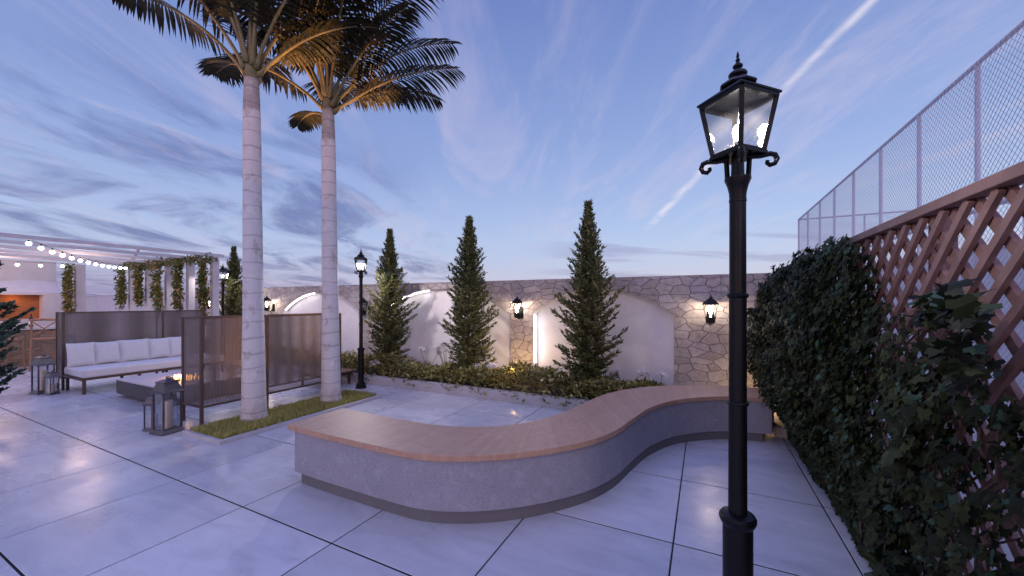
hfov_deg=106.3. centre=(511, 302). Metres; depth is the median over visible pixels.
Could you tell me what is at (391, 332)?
conifer tree
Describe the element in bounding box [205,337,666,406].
ground cover
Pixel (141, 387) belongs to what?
fire table
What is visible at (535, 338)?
led strip
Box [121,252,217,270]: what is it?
trailing vine
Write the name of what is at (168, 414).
pillar candle
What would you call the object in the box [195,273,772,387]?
stone wall
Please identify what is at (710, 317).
wall lamp
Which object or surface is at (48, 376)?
candle lantern
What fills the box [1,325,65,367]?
bar counter
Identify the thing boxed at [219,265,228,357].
post lamp
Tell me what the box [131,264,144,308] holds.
hanging vine
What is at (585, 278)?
conifer tree
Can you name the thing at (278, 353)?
screen
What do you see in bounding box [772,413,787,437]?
ledge
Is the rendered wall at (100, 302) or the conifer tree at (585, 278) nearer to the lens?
the conifer tree at (585, 278)
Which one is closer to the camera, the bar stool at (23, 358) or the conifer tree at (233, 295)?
the bar stool at (23, 358)
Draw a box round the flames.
[174,374,198,378]
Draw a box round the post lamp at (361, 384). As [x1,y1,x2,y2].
[354,251,367,388]
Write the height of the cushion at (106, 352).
0.402 m
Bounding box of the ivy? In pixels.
[747,234,1023,575]
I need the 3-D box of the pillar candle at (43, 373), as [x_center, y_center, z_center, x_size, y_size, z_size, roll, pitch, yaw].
[-8.171,1.351,6.690,0.116,0.342,0.114,0,0,27]
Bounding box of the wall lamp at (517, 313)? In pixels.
[512,297,522,318]
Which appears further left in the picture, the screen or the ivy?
the screen
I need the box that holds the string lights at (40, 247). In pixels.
[25,239,126,268]
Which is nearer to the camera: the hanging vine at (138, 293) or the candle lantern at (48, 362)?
the candle lantern at (48, 362)
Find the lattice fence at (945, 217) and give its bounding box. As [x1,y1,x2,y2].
[783,161,1023,575]
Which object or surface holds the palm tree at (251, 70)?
on the planting bed at (203, 437)
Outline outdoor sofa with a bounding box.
[55,310,221,394]
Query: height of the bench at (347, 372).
0.262 m
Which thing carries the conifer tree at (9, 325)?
on the patio paving
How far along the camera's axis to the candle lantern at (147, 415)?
4.70 m
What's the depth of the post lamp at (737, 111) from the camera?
1.50 m
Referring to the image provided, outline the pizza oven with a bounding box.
[0,259,60,325]
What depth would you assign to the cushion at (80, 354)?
6.92 m
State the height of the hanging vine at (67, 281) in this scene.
1.529 m
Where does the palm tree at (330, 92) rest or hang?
on the planting bed at (203, 437)
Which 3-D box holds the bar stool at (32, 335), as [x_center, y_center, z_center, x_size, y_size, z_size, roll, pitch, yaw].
[-11.057,0.973,9.077,0.539,1.207,0.456,0,0,39]
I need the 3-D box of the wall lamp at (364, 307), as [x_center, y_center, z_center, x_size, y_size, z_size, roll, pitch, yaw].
[-3.418,0.096,8.927,0.224,0.447,0.286,0,0,27]
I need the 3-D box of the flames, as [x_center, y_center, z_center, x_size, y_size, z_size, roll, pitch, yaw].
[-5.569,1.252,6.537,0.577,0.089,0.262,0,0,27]
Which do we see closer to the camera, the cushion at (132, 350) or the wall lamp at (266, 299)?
the cushion at (132, 350)
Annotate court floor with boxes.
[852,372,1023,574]
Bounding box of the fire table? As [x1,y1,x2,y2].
[116,369,240,401]
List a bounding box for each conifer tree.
[0,260,36,393]
[219,246,241,349]
[363,228,421,371]
[439,214,498,380]
[550,199,627,394]
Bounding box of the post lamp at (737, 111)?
[697,52,781,575]
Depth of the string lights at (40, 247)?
8.06 m
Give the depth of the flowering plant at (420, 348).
7.83 m
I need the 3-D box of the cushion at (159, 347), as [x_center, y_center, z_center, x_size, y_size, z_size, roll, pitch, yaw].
[-7.327,0.945,7.979,0.202,0.402,0.364,0,0,27]
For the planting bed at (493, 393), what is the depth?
6.54 m
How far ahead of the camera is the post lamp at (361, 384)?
7.05 m
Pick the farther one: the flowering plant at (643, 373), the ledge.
the flowering plant at (643, 373)
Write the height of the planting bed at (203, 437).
0.055 m
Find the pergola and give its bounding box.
[0,232,223,368]
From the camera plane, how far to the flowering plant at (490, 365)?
6.66 m
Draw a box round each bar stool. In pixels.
[0,319,25,368]
[29,318,54,370]
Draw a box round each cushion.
[66,342,95,367]
[94,341,119,363]
[118,338,149,361]
[148,338,169,358]
[168,337,186,356]
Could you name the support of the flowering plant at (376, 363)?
on the planting bed at (493, 393)
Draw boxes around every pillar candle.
[40,370,47,389]
[51,384,55,392]
[165,399,172,428]
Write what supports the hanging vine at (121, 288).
hanging from the pergola
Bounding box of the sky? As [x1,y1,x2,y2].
[0,0,1023,295]
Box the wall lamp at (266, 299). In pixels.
[264,296,274,311]
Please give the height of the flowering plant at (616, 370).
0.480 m
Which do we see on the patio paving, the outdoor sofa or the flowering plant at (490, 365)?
the outdoor sofa
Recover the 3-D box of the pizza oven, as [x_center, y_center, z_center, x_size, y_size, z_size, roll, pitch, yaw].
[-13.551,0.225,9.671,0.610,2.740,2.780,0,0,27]
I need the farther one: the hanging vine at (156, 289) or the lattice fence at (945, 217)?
the hanging vine at (156, 289)
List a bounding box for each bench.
[287,385,773,523]
[297,368,355,384]
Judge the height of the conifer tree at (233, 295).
3.037 m
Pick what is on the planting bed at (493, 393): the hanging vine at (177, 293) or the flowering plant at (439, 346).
the flowering plant at (439, 346)
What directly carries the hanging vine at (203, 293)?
hanging from the pergola
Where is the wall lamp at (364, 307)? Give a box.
[358,297,370,315]
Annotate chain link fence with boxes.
[798,20,1023,433]
[800,203,1023,258]
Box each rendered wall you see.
[61,294,185,338]
[817,246,1023,406]
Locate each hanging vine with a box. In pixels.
[59,264,76,315]
[113,265,128,310]
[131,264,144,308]
[148,262,164,309]
[170,261,185,316]
[194,257,212,324]
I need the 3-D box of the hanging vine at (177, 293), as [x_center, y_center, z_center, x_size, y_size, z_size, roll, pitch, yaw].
[-8.202,-0.315,9.422,0.394,1.428,0.278,0,0,-5]
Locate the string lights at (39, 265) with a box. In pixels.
[2,260,72,267]
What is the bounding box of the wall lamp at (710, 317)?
[702,295,718,324]
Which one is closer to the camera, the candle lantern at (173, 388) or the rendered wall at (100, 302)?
the candle lantern at (173, 388)
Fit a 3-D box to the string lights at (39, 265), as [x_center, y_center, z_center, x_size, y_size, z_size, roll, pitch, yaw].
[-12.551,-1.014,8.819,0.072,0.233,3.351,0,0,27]
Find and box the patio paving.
[0,338,873,575]
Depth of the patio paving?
2.88 m
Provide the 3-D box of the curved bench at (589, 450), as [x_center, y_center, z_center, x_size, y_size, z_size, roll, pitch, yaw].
[0.717,1.325,3.761,5.383,0.509,1.596,0,0,-16]
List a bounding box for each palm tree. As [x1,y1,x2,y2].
[112,0,392,421]
[194,0,465,402]
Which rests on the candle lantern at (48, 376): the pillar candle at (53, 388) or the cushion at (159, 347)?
the pillar candle at (53, 388)
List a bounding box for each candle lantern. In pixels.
[29,354,56,394]
[43,370,60,394]
[142,396,151,431]
[149,376,184,435]
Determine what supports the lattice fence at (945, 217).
on the patio paving
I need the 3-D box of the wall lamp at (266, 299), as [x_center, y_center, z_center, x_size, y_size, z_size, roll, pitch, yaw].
[-6.701,0.036,10.569,0.224,0.447,0.286,0,0,27]
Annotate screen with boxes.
[181,313,340,425]
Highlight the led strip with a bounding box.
[535,315,535,361]
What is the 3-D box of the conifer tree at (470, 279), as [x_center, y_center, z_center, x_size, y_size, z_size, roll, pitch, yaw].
[-0.752,-0.082,7.080,1.266,3.094,1.105,0,0,43]
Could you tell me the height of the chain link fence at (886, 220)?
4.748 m
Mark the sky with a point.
(111, 131)
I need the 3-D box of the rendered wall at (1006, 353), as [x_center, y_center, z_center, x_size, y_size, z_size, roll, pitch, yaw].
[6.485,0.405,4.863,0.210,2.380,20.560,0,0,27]
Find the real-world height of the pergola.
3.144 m
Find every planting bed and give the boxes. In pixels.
[182,390,381,444]
[220,357,610,409]
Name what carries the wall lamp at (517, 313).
attached to the stone wall at (674, 336)
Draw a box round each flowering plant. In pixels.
[370,359,389,375]
[417,346,442,365]
[433,341,456,363]
[474,362,498,384]
[611,366,647,380]
[635,369,668,384]

